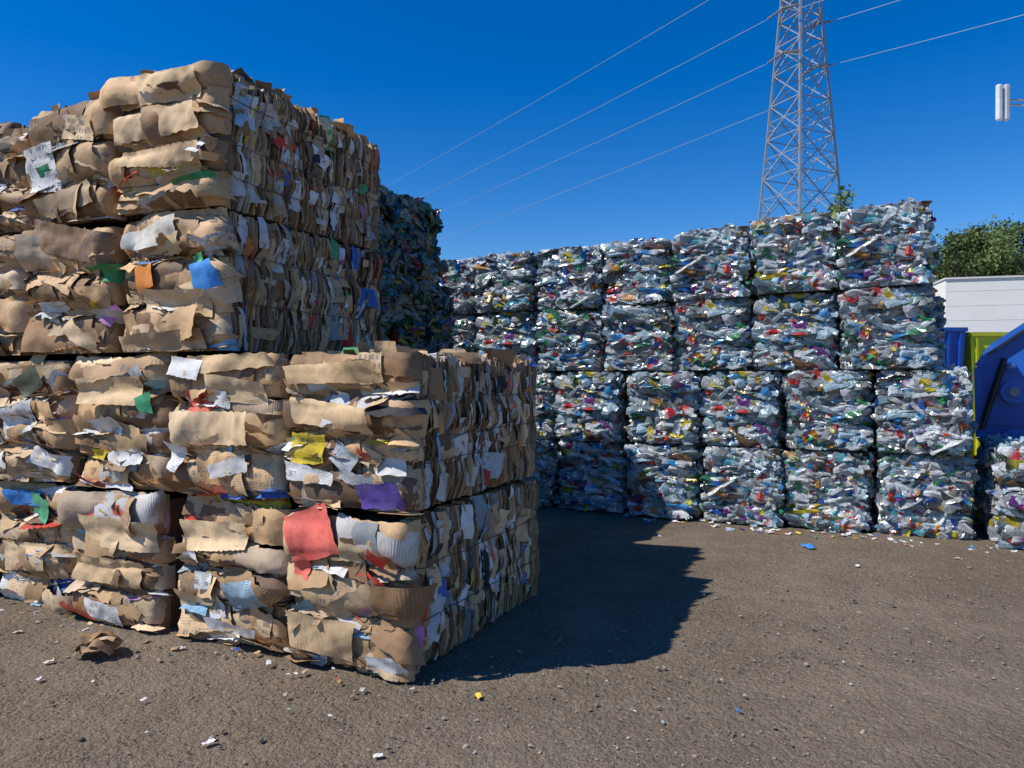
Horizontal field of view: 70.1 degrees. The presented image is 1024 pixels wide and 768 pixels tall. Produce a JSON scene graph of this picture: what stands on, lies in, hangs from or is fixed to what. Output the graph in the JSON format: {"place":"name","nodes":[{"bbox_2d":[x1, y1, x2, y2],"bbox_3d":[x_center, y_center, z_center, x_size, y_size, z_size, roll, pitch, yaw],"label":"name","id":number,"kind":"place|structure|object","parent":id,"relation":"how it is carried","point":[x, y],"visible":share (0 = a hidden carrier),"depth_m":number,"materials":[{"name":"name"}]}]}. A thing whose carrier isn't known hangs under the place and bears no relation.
{"place":"outdoors","nodes":[
{"label":"outdoors","id":0,"kind":"place"},
{"bbox_2d":[0,463,1023,767],"bbox_3d":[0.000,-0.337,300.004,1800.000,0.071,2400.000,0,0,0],"label":"ground","id":1,"kind":"structure","parent":0,"point":[956,721],"depth_m":3.96,"materials":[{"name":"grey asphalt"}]},
{"bbox_2d":[0,479,5,581],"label":"cardboard bale","id":2,"kind":"object","parent":1,"relation":"on","point":[1,574],"visible":0.01,"depth_m":5.46},
{"bbox_2d":[0,479,117,614],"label":"cardboard bale","id":3,"kind":"object","parent":1,"relation":"on","point":[38,561],"visible":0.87,"depth_m":5.11},
{"bbox_2d":[0,353,88,482],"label":"cardboard bale","id":4,"kind":"object","parent":3,"relation":"on","point":[38,406],"visible":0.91,"depth_m":5.02},
{"bbox_2d":[0,234,126,357],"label":"cardboard bale","id":5,"kind":"object","parent":4,"relation":"on","point":[14,317],"visible":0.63,"depth_m":5.17},
{"bbox_2d":[0,128,33,235],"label":"cardboard bale","id":6,"kind":"object","parent":5,"relation":"on","point":[14,181],"visible":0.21,"depth_m":5.23},
{"bbox_2d":[14,219,196,357],"bbox_3d":[-2.685,-0.665,5.670,1.026,0.916,1.891,1,1,24],"label":"cardboard bale","id":7,"kind":"object","parent":4,"relation":"on","point":[78,302],"visible":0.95,"depth_m":4.86},
{"bbox_2d":[18,90,141,228],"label":"cardboard bale","id":8,"kind":"object","parent":7,"relation":"on","point":[71,153],"visible":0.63,"depth_m":4.86},
{"bbox_2d":[72,631,122,655],"bbox_3d":[-2.399,1.502,4.229,0.257,0.134,0.218,0,0,-27],"label":"cardboard scrap","id":9,"kind":"object","parent":1,"relation":"on","point":[108,642],"visible":1,"depth_m":4.19,"materials":[{"name":"brown cardboard"}]},
{"bbox_2d":[57,487,187,630],"bbox_3d":[-2.264,1.114,5.488,1.023,0.901,1.854,0,0,26],"label":"cardboard bale","id":10,"kind":"object","parent":1,"relation":"on","point":[128,567],"visible":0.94,"depth_m":4.67},
{"bbox_2d":[68,351,187,491],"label":"cardboard bale","id":11,"kind":"object","parent":10,"relation":"on","point":[127,405],"visible":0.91,"depth_m":4.68},
{"bbox_2d":[117,206,383,358],"bbox_3d":[-1.808,-0.650,5.287,0.961,0.892,1.913,0,0,23],"label":"cardboard bale","id":12,"kind":"object","parent":11,"relation":"on","point":[207,281],"visible":0.96,"depth_m":4.64},
{"bbox_2d":[99,60,380,249],"bbox_3d":[-1.879,-1.552,5.315,1.079,0.926,1.864,1,1,24],"label":"cardboard bale","id":13,"kind":"object","parent":12,"relation":"on","point":[202,134],"visible":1,"depth_m":4.63},
{"bbox_2d":[171,494,309,651],"bbox_3d":[-1.366,1.115,5.129,1.018,0.904,1.877,0,0,24],"label":"cardboard bale","id":14,"kind":"object","parent":1,"relation":"on","point":[232,580],"visible":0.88,"depth_m":4.34},
{"bbox_2d":[157,352,295,500],"bbox_3d":[-1.420,0.247,5.082,1.023,0.870,1.930,0,0,24],"label":"cardboard bale","id":15,"kind":"object","parent":14,"relation":"on","point":[228,434],"visible":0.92,"depth_m":4.28},
{"bbox_2d":[282,479,539,681],"bbox_3d":[-0.543,1.109,4.727,0.993,0.922,1.868,0,0,25],"label":"cardboard bale","id":16,"kind":"object","parent":1,"relation":"on","point":[396,598],"visible":1,"depth_m":4.05},
{"bbox_2d":[281,341,537,514],"bbox_3d":[-0.585,0.221,4.703,0.963,0.928,1.936,0,0,24],"label":"cardboard bale","id":17,"kind":"object","parent":16,"relation":"on","point":[387,427],"visible":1,"depth_m":4.04},
{"bbox_2d":[0,514,1017,757],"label":"litter","id":18,"kind":"object","parent":1,"relation":"on","point":[478,694],"visible":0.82,"depth_m":4.72,"materials":[{"name":"plastic"}]},
{"bbox_2d":[516,438,561,507],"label":"plastic bottle bale","id":19,"kind":"object","parent":1,"relation":"on","point":[546,476],"visible":0.27,"depth_m":9.09},
{"bbox_2d":[535,369,567,438],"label":"plastic bottle bale","id":20,"kind":"object","parent":19,"relation":"on","point":[545,413],"visible":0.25,"depth_m":9.12},
{"bbox_2d":[474,311,540,370],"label":"plastic bottle bale","id":21,"kind":"object","parent":20,"relation":"on","point":[516,331],"visible":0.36,"depth_m":9.33},
{"bbox_2d":[470,251,542,314],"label":"plastic bottle bale","id":22,"kind":"object","parent":21,"relation":"on","point":[505,281],"visible":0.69,"depth_m":9.31},
{"bbox_2d":[555,439,633,512],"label":"plastic bottle bale","id":23,"kind":"object","parent":1,"relation":"on","point":[593,476],"visible":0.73,"depth_m":8.83},
{"bbox_2d":[552,369,637,441],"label":"plastic bottle bale","id":24,"kind":"object","parent":23,"relation":"on","point":[589,406],"visible":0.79,"depth_m":8.82},
{"bbox_2d":[534,309,605,371],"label":"plastic bottle bale","id":25,"kind":"object","parent":24,"relation":"on","point":[571,340],"visible":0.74,"depth_m":8.95},
{"bbox_2d":[533,244,607,310],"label":"plastic bottle bale","id":26,"kind":"object","parent":25,"relation":"on","point":[568,277],"visible":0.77,"depth_m":8.96},
{"bbox_2d":[622,442,712,519],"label":"plastic bottle bale","id":27,"kind":"object","parent":1,"relation":"on","point":[663,481],"visible":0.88,"depth_m":8.38},
{"bbox_2d":[624,369,706,444],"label":"plastic bottle bale","id":28,"kind":"object","parent":27,"relation":"on","point":[663,406],"visible":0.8,"depth_m":8.41},
{"bbox_2d":[600,303,679,371],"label":"plastic bottle bale","id":29,"kind":"object","parent":28,"relation":"on","point":[641,337],"visible":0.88,"depth_m":8.57},
{"bbox_2d":[600,237,677,305],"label":"plastic bottle bale","id":30,"kind":"object","parent":29,"relation":"on","point":[636,271],"visible":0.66,"depth_m":8.64},
{"bbox_2d":[698,442,788,527],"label":"plastic bottle bale","id":31,"kind":"object","parent":1,"relation":"on","point":[741,484],"visible":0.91,"depth_m":8.02},
{"bbox_2d":[699,367,787,446],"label":"plastic bottle bale","id":32,"kind":"object","parent":31,"relation":"on","point":[743,408],"visible":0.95,"depth_m":8.11},
{"bbox_2d":[672,297,756,371],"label":"plastic bottle bale","id":33,"kind":"object","parent":32,"relation":"on","point":[713,335],"visible":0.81,"depth_m":8.24},
{"bbox_2d":[668,223,758,302],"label":"plastic bottle bale","id":34,"kind":"object","parent":33,"relation":"on","point":[713,263],"visible":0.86,"depth_m":8.20},
{"bbox_2d":[750,293,840,370],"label":"plastic bottle bale","id":35,"kind":"object","parent":32,"relation":"on","point":[790,332],"visible":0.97,"depth_m":7.86},
{"bbox_2d":[749,208,839,296],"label":"plastic bottle bale","id":36,"kind":"object","parent":35,"relation":"on","point":[794,254],"visible":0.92,"depth_m":7.80},
{"bbox_2d":[758,0,840,220],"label":"electricity pylon","id":37,"kind":"object","parent":1,"relation":"on","point":[800,94],"visible":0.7,"depth_m":59.23,"materials":[{"name":"metal"}]},
{"bbox_2d":[392,0,707,182],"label":"power line","id":38,"kind":"object","parent":37,"relation":"attached to","point":[564,84],"visible":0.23,"depth_m":80.16,"materials":[{"name":"metal"}]},
{"bbox_2d":[425,20,765,194],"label":"power line","id":39,"kind":"object","parent":37,"relation":"attached to","point":[601,105],"visible":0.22,"depth_m":75.30,"materials":[{"name":"metal"}]},
{"bbox_2d":[439,111,765,239],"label":"power line","id":40,"kind":"object","parent":37,"relation":"attached to","point":[615,171],"visible":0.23,"depth_m":74.23,"materials":[{"name":"metal"}]},
{"bbox_2d":[444,64,765,210],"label":"power line","id":41,"kind":"object","parent":37,"relation":"attached to","point":[620,131],"visible":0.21,"depth_m":72.83,"materials":[{"name":"metal"}]},
{"bbox_2d":[834,0,899,20],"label":"power line","id":42,"kind":"object","parent":37,"relation":"attached to","point":[866,10],"visible":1,"depth_m":57.58,"materials":[{"name":"metal"}]},
{"bbox_2d":[836,15,1021,63],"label":"power line","id":43,"kind":"object","parent":37,"relation":"attached to","point":[933,38],"visible":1,"depth_m":53.40,"materials":[{"name":"metal"}]},
{"bbox_2d":[800,184,856,216],"bbox_3d":[10.910,-2.739,26.119,4.554,8.340,3.497,0,0,14],"label":"leafy tree","id":44,"kind":"object","parent":1,"relation":"on","point":[839,207],"visible":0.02,"depth_m":25.24,"materials":[{"name":"green plant"}]},
{"bbox_2d":[782,444,877,532],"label":"plastic bottle bale","id":45,"kind":"object","parent":1,"relation":"on","point":[828,490],"visible":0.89,"depth_m":7.72},
{"bbox_2d":[782,368,876,450],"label":"plastic bottle bale","id":46,"kind":"object","parent":45,"relation":"on","point":[830,409],"visible":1,"depth_m":7.69},
{"bbox_2d":[869,449,980,539],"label":"plastic bottle bale","id":47,"kind":"object","parent":1,"relation":"on","point":[926,495],"visible":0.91,"depth_m":7.31},
{"bbox_2d":[869,363,978,455],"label":"plastic bottle bale","id":48,"kind":"object","parent":47,"relation":"on","point":[925,411],"visible":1,"depth_m":7.25},
{"bbox_2d":[834,285,938,370],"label":"plastic bottle bale","id":49,"kind":"object","parent":48,"relation":"on","point":[885,328],"visible":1,"depth_m":7.40},
{"bbox_2d":[833,197,940,293],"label":"plastic bottle bale","id":50,"kind":"object","parent":49,"relation":"on","point":[890,245],"visible":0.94,"depth_m":7.38},
{"bbox_2d":[942,327,967,367],"bbox_3d":[7.678,0.255,13.549,0.755,2.515,1.377,0,0,0],"label":"skip bin","id":51,"kind":"object","parent":1,"relation":"on","point":[954,339],"visible":0.16,"depth_m":12.90,"materials":[{"name":"paint"}]},
{"bbox_2d":[933,277,1023,331],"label":"walls","id":52,"kind":"structure","parent":1,"relation":"on","point":[991,310],"depth_m":19.75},
{"bbox_2d":[933,275,1023,284],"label":"parapet cap","id":53,"kind":"object","parent":52,"relation":"on","point":[981,277],"visible":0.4,"depth_m":19.76,"materials":[{"name":"white metal"}]},
{"bbox_2d":[995,84,1023,120],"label":"antenna mast","id":54,"kind":"object","parent":53,"relation":"on","point":[1002,106],"visible":1,"depth_m":20.50,"materials":[{"name":"metal"}]},
{"bbox_2d":[946,289,1020,320],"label":"mortar joints","id":55,"kind":"object","parent":52,"relation":"attached to","point":[976,305],"visible":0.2,"depth_m":19.74,"materials":[{"name":"grey concrete"}]},
{"bbox_2d":[935,213,1023,281],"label":"leafy tree","id":56,"kind":"object","parent":1,"relation":"on","point":[975,252],"visible":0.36,"depth_m":28.99,"materials":[{"name":"green plant"}]},
{"bbox_2d":[963,332,1008,458],"bbox_3d":[8.633,0.294,13.624,1.205,2.435,1.427,0,0,0],"label":"skip bin","id":57,"kind":"object","parent":1,"relation":"on","point":[977,344],"visible":0.19,"depth_m":12.96,"materials":[{"name":"metal"}]},
{"bbox_2d":[973,433,1023,549],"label":"plastic bottle bale","id":58,"kind":"object","parent":1,"relation":"on","point":[998,492],"visible":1,"depth_m":6.92},
{"bbox_2d":[974,323,1023,438],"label":"waste compactor","id":59,"kind":"object","parent":1,"relation":"on","point":[999,385],"visible":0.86,"depth_m":8.74,"materials":[{"name":"paint"}]},
{"bbox_2d":[0,0,1023,275],"label":"sky","id":60,"kind":"structure","parent":0,"point":[420,79],"materials":[{"name":"blue"}]},
{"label":"cardboard bale","id":61,"kind":"object","parent":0,"visible":0},
{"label":"cardboard bale","id":62,"kind":"object","parent":61,"relation":"on","visible":0},
{"bbox_2d":[0,122,28,235],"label":"cardboard bale","id":63,"kind":"object","parent":62,"relation":"on","point":[11,125],"visible":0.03,"depth_m":5.42},
{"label":"cardboard bale","id":64,"kind":"object","parent":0,"visible":0},
{"bbox_2d":[0,359,72,361],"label":"cardboard bale","id":65,"kind":"object","parent":64,"relation":"on","point":[15,360],"depth_m":6.60},
{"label":"mixed plastic bale","id":66,"kind":"object","parent":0,"visible":0},
{"bbox_2d":[289,270,455,359],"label":"mixed plastic bale","id":67,"kind":"object","parent":66,"relation":"on","point":[416,313],"visible":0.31,"depth_m":7.32},
{"bbox_2d":[368,185,448,285],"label":"mixed plastic bale","id":68,"kind":"object","parent":67,"relation":"on","point":[410,227],"visible":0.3,"depth_m":7.39},
{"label":"plastic bottle bale","id":69,"kind":"object","parent":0,"visible":0},
{"bbox_2d":[451,314,479,351],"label":"plastic bottle bale","id":70,"kind":"object","parent":69,"relation":"on","point":[466,329],"visible":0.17,"depth_m":9.63},
{"bbox_2d":[438,257,480,316],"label":"plastic bottle bale","id":71,"kind":"object","parent":70,"relation":"on","point":[458,278],"visible":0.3,"depth_m":9.67},
{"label":"plastic bottle bale","id":72,"kind":"object","parent":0,"visible":0},
{"bbox_2d":[930,296,947,368],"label":"plastic bottle bale","id":73,"kind":"object","parent":72,"relation":"on","point":[941,320],"visible":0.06,"depth_m":8.29}
]}

